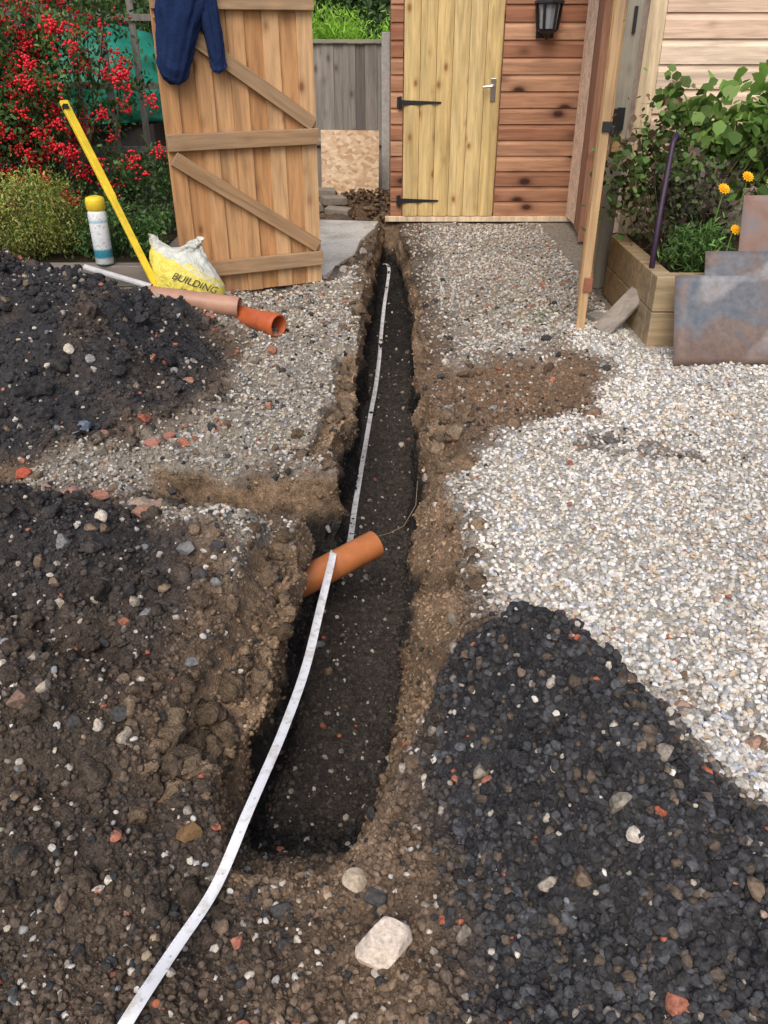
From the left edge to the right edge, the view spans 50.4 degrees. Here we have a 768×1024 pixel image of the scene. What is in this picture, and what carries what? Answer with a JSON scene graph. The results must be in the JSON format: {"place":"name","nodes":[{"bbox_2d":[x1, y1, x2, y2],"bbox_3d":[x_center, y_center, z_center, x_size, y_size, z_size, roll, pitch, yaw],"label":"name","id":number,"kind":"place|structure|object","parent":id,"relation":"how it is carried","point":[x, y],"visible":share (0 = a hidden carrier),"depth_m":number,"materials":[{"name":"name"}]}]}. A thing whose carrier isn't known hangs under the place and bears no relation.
{"place":"outdoors","nodes":[
{"label":"outdoors","id":0,"kind":"place"},
{"bbox_2d":[11,121,170,213],"bbox_3d":[-2.750,-3.377,7.989,1.300,0.840,0.800,0,30,0],"label":"fence","id":1,"kind":"object","parent":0,"point":[157,132],"visible":0.14,"depth_m":7.53,"materials":[{"name":"wood"}]},
{"bbox_2d":[0,21,162,123],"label":"garden tarpaulin","id":2,"kind":"object","parent":1,"relation":"on","point":[122,43],"visible":0.26,"depth_m":7.26,"materials":[{"name":"teal plastic"}]},
{"bbox_2d":[52,0,385,36],"label":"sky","id":3,"kind":"structure","parent":0,"point":[138,6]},
{"bbox_2d":[339,265,346,271],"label":"concrete rubble","id":4,"kind":"object","parent":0,"point":[342,268],"visible":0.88,"depth_m":6.10,"materials":[{"name":"grey concrete"}]},
{"bbox_2d":[359,247,366,255],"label":"concrete rubble","id":5,"kind":"object","parent":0,"point":[362,251],"visible":0.91,"depth_m":6.56,"materials":[{"name":"grey concrete"}]},
{"bbox_2d":[0,188,767,1023],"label":"ground","id":6,"kind":"structure","parent":0,"point":[300,498],"depth_m":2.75,"materials":[{"name":"soil"}]},
{"bbox_2d":[6,687,32,707],"bbox_3d":[-0.849,0.434,1.896,0.047,0.050,0.060,0,30,0],"label":"brick rubble","id":7,"kind":"object","parent":6,"relation":"on","point":[20,695],"visible":0.98,"depth_m":1.89,"materials":[{"name":"stone"}]},
{"bbox_2d":[15,467,32,479],"bbox_3d":[-1.423,-0.152,3.228,0.065,0.054,0.056,-19,36,-30],"label":"brick rubble","id":8,"kind":"object","parent":6,"relation":"on","point":[21,472],"visible":0.96,"depth_m":3.21,"materials":[{"name":"brick"}]},
{"bbox_2d":[0,4,61,213],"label":"shrub","id":9,"kind":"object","parent":6,"relation":"on","point":[16,22],"depth_m":7.79,"materials":[{"name":"plant"}]},
{"bbox_2d":[61,485,78,493],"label":"brick rubble","id":10,"kind":"object","parent":6,"relation":"on","point":[72,488],"visible":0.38,"depth_m":2.89,"materials":[{"name":"brick"}]},
{"bbox_2d":[71,420,91,433],"bbox_3d":[-1.279,-0.356,3.460,0.066,0.058,0.181,0,30,0],"label":"slate lump","id":11,"kind":"object","parent":6,"relation":"on","point":[86,425],"visible":0.8,"depth_m":3.44,"materials":[{"name":"stone"}]},
{"bbox_2d":[15,0,151,33],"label":"boundary hedge","id":12,"kind":"object","parent":6,"relation":"on","point":[140,9],"visible":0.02,"depth_m":9.37,"materials":[{"name":"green plant"}]},
{"bbox_2d":[0,0,174,216],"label":"trellis fence","id":13,"kind":"object","parent":6,"relation":"on","point":[138,68],"visible":0.01,"depth_m":6.29,"materials":[{"name":"grey wood"}]},
{"bbox_2d":[0,214,178,289],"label":"raised bed","id":14,"kind":"object","parent":6,"relation":"on","point":[127,266],"visible":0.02,"depth_m":5.47,"materials":[{"name":"grey wood"}]},
{"bbox_2d":[0,154,93,260],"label":"hebe bush","id":15,"kind":"object","parent":14,"relation":"on","point":[28,231],"visible":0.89,"depth_m":5.36,"materials":[{"name":"green plant"}]},
{"bbox_2d":[0,0,168,230],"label":"firethorn bush","id":16,"kind":"object","parent":14,"relation":"on","point":[25,90],"visible":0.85,"depth_m":5.68,"materials":[{"name":"red plant"}]},
{"bbox_2d":[85,195,113,264],"bbox_3d":[-1.780,-1.762,5.111,0.116,0.408,0.116,0,30,0],"label":"sealant bottle","id":17,"kind":"object","parent":14,"relation":"on","point":[99,227],"visible":1,"depth_m":5.07,"materials":[{"name":"white plastic"}]},
{"bbox_2d":[59,187,173,260],"bbox_3d":[-1.851,-1.951,5.622,0.824,0.563,0.890,0,30,0],"label":"ground cover plant","id":18,"kind":"object","parent":14,"relation":"on","point":[142,230],"visible":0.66,"depth_m":5.51,"materials":[{"name":"green plant"}]},
{"bbox_2d":[82,140,176,236],"bbox_3d":[-1.747,-2.406,6.183,0.923,0.761,0.737,0,30,0],"label":"ground cover plant","id":19,"kind":"object","parent":14,"relation":"on","point":[165,192],"visible":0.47,"depth_m":6.04,"materials":[{"name":"green plant"}]},
{"bbox_2d":[91,490,108,499],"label":"brick rubble","id":20,"kind":"object","parent":6,"relation":"on","point":[100,494],"visible":0.91,"depth_m":2.86,"materials":[{"name":"brick"}]},
{"bbox_2d":[59,100,156,285],"bbox_3d":[-1.667,-1.917,5.055,0.830,1.100,0.064,25,38,35],"label":"yellow spirit level","id":21,"kind":"object","parent":6,"relation":"on","point":[93,160],"visible":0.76,"depth_m":5.04,"materials":[{"name":"metal"}]},
{"bbox_2d":[83,264,152,286],"bbox_3d":[-1.635,-1.444,5.020,0.454,0.129,0.040,8,31,13],"label":"waste pipe","id":22,"kind":"object","parent":6,"relation":"on","point":[118,277],"visible":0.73,"depth_m":5.00,"materials":[{"name":"grey plastic"}]},
{"bbox_2d":[127,496,149,505],"bbox_3d":[-0.875,-0.022,2.922,0.082,0.052,0.080,-13,33,-21],"label":"brick rubble","id":23,"kind":"object","parent":6,"relation":"on","point":[142,500],"visible":0.42,"depth_m":2.91,"materials":[{"name":"stone"}]},
{"bbox_2d":[132,504,149,517],"bbox_3d":[-0.823,-0.005,2.766,0.053,0.036,0.060,7,31,13],"label":"brick rubble","id":24,"kind":"object","parent":6,"relation":"on","point":[137,510],"visible":0.67,"depth_m":2.75,"materials":[{"name":"brick"}]},
{"bbox_2d":[137,414,150,422],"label":"brick rubble","id":25,"kind":"object","parent":6,"relation":"on","point":[144,418],"visible":1,"depth_m":3.52,"materials":[{"name":"brick"}]},
{"bbox_2d":[143,436,161,446],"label":"brick rubble","id":26,"kind":"object","parent":6,"relation":"on","point":[153,441],"visible":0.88,"depth_m":3.45,"materials":[{"name":"brick"}]},
{"bbox_2d":[147,498,162,506],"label":"brick rubble","id":27,"kind":"object","parent":6,"relation":"on","point":[157,503],"visible":0.52,"depth_m":2.85,"materials":[{"name":"stone"}]},
{"bbox_2d":[162,431,174,441],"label":"brick rubble","id":28,"kind":"object","parent":6,"relation":"on","point":[168,435],"visible":0.72,"depth_m":3.50,"materials":[{"name":"brick"}]},
{"bbox_2d":[177,438,189,446],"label":"brick rubble","id":29,"kind":"object","parent":6,"relation":"on","point":[184,442],"visible":1,"depth_m":3.50,"materials":[{"name":"brick"}]},
{"bbox_2d":[176,541,194,555],"bbox_3d":[-0.620,0.115,2.558,0.062,0.044,0.049,0,30,0],"label":"brick rubble","id":30,"kind":"object","parent":6,"relation":"on","point":[186,548],"visible":1,"depth_m":2.54,"materials":[{"name":"stone"}]},
{"bbox_2d":[148,233,224,294],"bbox_3d":[-1.237,-1.510,5.128,0.483,0.437,0.280,3,17,-8],"label":"aggregate bag","id":31,"kind":"object","parent":6,"relation":"on","point":[188,266],"visible":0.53,"depth_m":5.04,"materials":[{"name":"plastic"}]},
{"bbox_2d":[182,377,193,383],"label":"brick rubble","id":32,"kind":"object","parent":6,"relation":"on","point":[190,379],"visible":0.79,"depth_m":3.96,"materials":[{"name":"brick"}]},
{"bbox_2d":[176,821,202,842],"bbox_3d":[-0.431,0.709,1.799,0.048,0.045,0.049,24,38,35],"label":"brick rubble","id":33,"kind":"object","parent":6,"relation":"on","point":[189,831],"visible":1,"depth_m":1.79,"materials":[{"name":"stone"}]},
{"bbox_2d":[148,285,241,316],"bbox_3d":[-1.110,-1.229,4.763,0.554,0.165,0.116,3,31,5],"label":"drain pipe","id":34,"kind":"object","parent":6,"relation":"on","point":[221,304],"visible":0.57,"depth_m":4.71,"materials":[{"name":"orange plastic"}]},
{"bbox_2d":[206,312,215,319],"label":"brick rubble","id":35,"kind":"object","parent":6,"relation":"on","point":[211,315],"visible":0.49,"depth_m":4.67,"materials":[{"name":"brick"}]},
{"bbox_2d":[149,0,323,290],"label":"wooden gate","id":36,"kind":"structure","parent":6,"relation":"on","point":[242,135],"depth_m":5.14,"materials":[{"name":"brown wood"}]},
{"bbox_2d":[151,0,226,84],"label":"navy jumper","id":37,"kind":"object","parent":36,"relation":"attached to","point":[180,24],"visible":0.98,"depth_m":4.65,"materials":[{"name":"fabric"}]},
{"bbox_2d":[133,0,341,31],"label":"broadleaf tree","id":38,"kind":"object","parent":6,"relation":"on","point":[135,5],"depth_m":14.66,"materials":[{"name":"green plant"}]},
{"bbox_2d":[103,0,389,43],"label":"boundary hedge","id":39,"kind":"object","parent":6,"relation":"on","point":[376,7],"visible":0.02,"depth_m":12.38,"materials":[{"name":"green plant"}]},
{"bbox_2d":[247,356,259,364],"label":"brick rubble","id":40,"kind":"object","parent":6,"relation":"on","point":[254,360],"visible":0.94,"depth_m":4.38,"materials":[{"name":"stone"}]},
{"bbox_2d":[117,264,390,1023],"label":"measuring tape","id":41,"kind":"object","parent":6,"relation":"on","point":[133,1010],"visible":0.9,"depth_m":1.95,"materials":[{"name":"white plastic"}]},
{"bbox_2d":[128,0,389,43],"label":"conifer hedge","id":42,"kind":"object","parent":6,"relation":"on","point":[338,30],"visible":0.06,"depth_m":10.31,"materials":[{"name":"green plant"}]},
{"bbox_2d":[236,305,285,336],"bbox_3d":[-0.752,-1.118,4.749,0.381,0.140,0.139,20,36,31],"label":"drain pipe socket","id":43,"kind":"object","parent":6,"relation":"on","point":[266,322],"visible":0.84,"depth_m":4.70,"materials":[{"name":"orange plastic"}]},
{"bbox_2d":[265,402,271,409],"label":"brick rubble","id":44,"kind":"object","parent":6,"relation":"on","point":[268,405],"visible":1,"depth_m":3.87,"materials":[{"name":"brick"}]},
{"bbox_2d":[267,346,276,354],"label":"brick rubble","id":45,"kind":"object","parent":6,"relation":"on","point":[271,350],"visible":1,"depth_m":4.50,"materials":[{"name":"brick"}]},
{"bbox_2d":[318,187,351,215],"bbox_3d":[-0.543,-3.108,8.183,0.288,0.192,0.734,-10,32,-16],"label":"brick stack","id":46,"kind":"object","parent":6,"relation":"on","point":[331,202],"visible":0.74,"depth_m":8.06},
{"bbox_2d":[303,531,383,597],"bbox_3d":[-0.268,0.244,3.097,0.597,0.176,0.112,-21,36,-32],"label":"drain pipe","id":47,"kind":"object","parent":6,"relation":"on","point":[364,549],"visible":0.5,"depth_m":3.12,"materials":[{"name":"orange plastic"}]},
{"bbox_2d":[379,481,417,535],"bbox_3d":[0.062,0.003,3.295,0.055,0.122,0.353,19,35,29],"label":"thin wire","id":48,"kind":"object","parent":47,"relation":"attached to","point":[410,514],"visible":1,"depth_m":3.32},
{"bbox_2d":[320,220,378,276],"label":"concrete slab","id":49,"kind":"structure","parent":6,"relation":"on","point":[341,241],"depth_m":6.90,"materials":[{"name":"grey concrete"}]},
{"bbox_2d":[364,224,376,233],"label":"concrete rubble","id":50,"kind":"object","parent":49,"relation":"on","point":[370,226],"visible":0.73,"depth_m":7.29,"materials":[{"name":"grey concrete"}]},
{"bbox_2d":[321,130,378,195],"bbox_3d":[-0.366,-3.765,8.829,0.620,0.660,0.019,0,27,-2],"label":"osb board","id":51,"kind":"object","parent":6,"relation":"on","point":[349,159],"visible":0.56,"depth_m":8.80,"materials":[{"name":"beige wood"}]},
{"bbox_2d":[313,32,389,189],"bbox_3d":[-2.000,-4.376,8.980,4.129,1.560,0.120,0,30,0],"label":"board fence","id":52,"kind":"object","parent":6,"relation":"on","point":[352,85],"visible":0.12,"depth_m":8.87,"materials":[{"name":"grey wood"}]},
{"bbox_2d":[342,867,366,892],"bbox_3d":[-0.061,0.760,1.687,0.052,0.028,0.055,0,30,0],"label":"limestone lump","id":53,"kind":"object","parent":6,"relation":"on","point":[354,880],"visible":1,"depth_m":1.68,"materials":[{"name":"stone"}]},
{"bbox_2d":[324,188,424,227],"bbox_3d":[-0.165,-3.035,8.390,1.693,0.424,1.865,0,30,0],"label":"spoil heap","id":54,"kind":"object","parent":6,"relation":"on","point":[369,195],"visible":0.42,"depth_m":8.61,"materials":[{"name":"brown soil"}]},
{"bbox_2d":[0,252,762,1009],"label":"soil clods","id":55,"kind":"object","parent":6,"relation":"on","point":[198,752],"visible":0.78,"depth_m":2.30,"materials":[{"name":"brown soil"}]},
{"bbox_2d":[0,222,767,1023],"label":"gravel","id":56,"kind":"structure","parent":6,"relation":"on","point":[736,756],"depth_m":3.17,"materials":[{"name":"grey gravel"}]},
{"bbox_2d":[0,252,767,1023],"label":"rubble","id":57,"kind":"object","parent":6,"relation":"on","point":[582,878],"visible":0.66,"depth_m":2.31,"materials":[{"name":"grey stone"}]},
{"bbox_2d":[355,915,412,969],"bbox_3d":[-0.002,0.837,1.578,0.085,0.091,0.104,24,38,35],"label":"limestone lump","id":58,"kind":"object","parent":6,"relation":"on","point":[385,942],"visible":1,"depth_m":1.55,"materials":[{"name":"stone"}]},
{"bbox_2d":[422,473,428,482],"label":"brick rubble","id":59,"kind":"object","parent":6,"relation":"on","point":[424,478],"visible":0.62,"depth_m":3.72,"materials":[{"name":"stone"}]},
{"bbox_2d":[385,0,588,221],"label":"timber shed","id":60,"kind":"structure","parent":6,"relation":"on","point":[484,94],"depth_m":7.25,"materials":[{"name":"wood"}]},
{"bbox_2d":[403,0,504,215],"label":"door","id":61,"kind":"structure","parent":60,"relation":"in","point":[422,75],"depth_m":7.22,"materials":[{"name":"yellow wood"}]},
{"bbox_2d":[534,0,564,39],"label":"wall lantern","id":62,"kind":"object","parent":60,"relation":"attached to","point":[547,12],"depth_m":6.77,"materials":[{"name":"black metal"}]},
{"bbox_2d":[577,0,611,241],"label":"frame","id":63,"kind":"object","parent":6,"relation":"on","point":[597,91],"visible":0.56,"depth_m":6.39,"materials":[{"name":"brown wood"}]},
{"bbox_2d":[586,312,604,321],"bbox_3d":[1.330,-1.200,5.070,0.120,0.050,0.100,-12,32,-20],"label":"paver offcut","id":64,"kind":"object","parent":6,"relation":"on","point":[595,317],"visible":0.42,"depth_m":5.04,"materials":[{"name":"grey stone"}]},
{"bbox_2d":[576,0,627,329],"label":"wooden gate","id":65,"kind":"structure","parent":6,"relation":"on","point":[605,129],"depth_m":4.49,"materials":[{"name":"brown wood"}]},
{"bbox_2d":[593,5,627,270],"bbox_3d":[1.469,-2.408,5.231,0.132,1.900,0.050,0,30,0],"label":"gate post","id":66,"kind":"object","parent":6,"relation":"on","point":[615,144],"visible":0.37,"depth_m":5.25,"materials":[{"name":"brown wood"}]},
{"bbox_2d":[611,6,638,136],"bbox_3d":[1.482,-2.709,5.043,0.094,0.710,0.040,-22,37,-33],"label":"gate hinge","id":67,"kind":"object","parent":66,"relation":"attached to","point":[618,120],"visible":0.94,"depth_m":5.15,"materials":[{"name":"black metal"}]},
{"bbox_2d":[594,287,639,335],"bbox_3d":[1.405,-1.190,4.855,0.267,0.254,0.130,-10,32,-17],"label":"offcut board","id":68,"kind":"object","parent":6,"relation":"on","point":[621,310],"visible":0.78,"depth_m":4.84,"materials":[{"name":"grey wood"}]},
{"bbox_2d":[592,0,644,287],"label":"gate post","id":69,"kind":"object","parent":6,"relation":"on","point":[628,60],"visible":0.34,"depth_m":5.15,"materials":[{"name":"brown wood"}]},
{"bbox_2d":[656,692,668,701],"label":"brick rubble","id":70,"kind":"object","parent":6,"relation":"on","point":[661,695],"visible":0.34,"depth_m":2.00,"materials":[{"name":"stone"}]},
{"bbox_2d":[566,0,767,234],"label":"larch shed","id":71,"kind":"structure","parent":6,"relation":"on","point":[697,40],"depth_m":5.21,"materials":[{"name":"wood"}]},
{"bbox_2d":[571,0,604,233],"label":"boards","id":72,"kind":"object","parent":71,"relation":"attached to","point":[589,106],"visible":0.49,"depth_m":6.70,"materials":[{"name":"brown wood"}]},
{"bbox_2d":[603,233,739,345],"bbox_3d":[2.400,-1.438,5.119,1.800,0.395,1.265,0,30,0],"label":"sleeper planter","id":73,"kind":"object","parent":6,"relation":"on","point":[649,320],"visible":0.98,"depth_m":4.77,"materials":[{"name":"brown wood"}]},
{"bbox_2d":[580,68,746,253],"bbox_3d":[1.647,-2.099,5.032,0.882,1.137,0.769,0,30,0],"label":"climbing plant","id":74,"kind":"object","parent":73,"relation":"on","point":[638,195],"visible":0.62,"depth_m":4.93,"materials":[{"name":"green plant"}]},
{"bbox_2d":[649,132,679,268],"bbox_3d":[1.575,-1.746,4.608,0.047,0.703,0.362,11,32,19],"label":"garden cane","id":75,"kind":"object","parent":73,"relation":"on","point":[675,138],"visible":0.93,"depth_m":4.60,"materials":[{"name":"purple paint"}]},
{"bbox_2d":[637,139,766,250],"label":"flowering plant","id":76,"kind":"object","parent":73,"relation":"on","point":[688,206],"visible":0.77,"depth_m":4.69,"materials":[{"name":"green plant"}]},
{"bbox_2d":[642,60,767,239],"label":"climbing plant","id":77,"kind":"object","parent":73,"relation":"on","point":[750,133],"visible":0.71,"depth_m":4.87,"materials":[{"name":"green plant"}]},
{"bbox_2d":[656,171,767,272],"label":"marigold plant","id":78,"kind":"object","parent":73,"relation":"in","point":[694,245],"visible":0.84,"depth_m":4.54,"materials":[{"name":"green plant"}]},
{"bbox_2d":[738,195,767,250],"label":"metal sheet","id":79,"kind":"object","parent":73,"relation":"on","point":[754,229],"visible":0.52,"depth_m":4.41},
{"bbox_2d":[673,700,694,715],"bbox_3d":[0.728,0.485,1.990,0.044,0.036,0.063,0,30,0],"label":"brick rubble","id":80,"kind":"object","parent":6,"relation":"on","point":[677,703],"visible":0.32,"depth_m":1.99,"materials":[{"name":"brick"}]},
{"bbox_2d":[673,275,767,365],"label":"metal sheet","id":81,"kind":"object","parent":6,"relation":"on","point":[718,320],"visible":1,"depth_m":4.39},
{"bbox_2d":[704,251,767,275],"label":"metal sheet","id":82,"kind":"object","parent":6,"relation":"on","point":[736,263],"visible":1,"depth_m":4.38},
{"bbox_2d":[744,736,760,749],"bbox_3d":[0.890,0.561,1.974,0.052,0.045,0.033,-25,39,-36],"label":"brick rubble","id":83,"kind":"object","parent":6,"relation":"on","point":[754,742],"visible":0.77,"depth_m":1.96,"materials":[{"name":"brick"}]}
]}

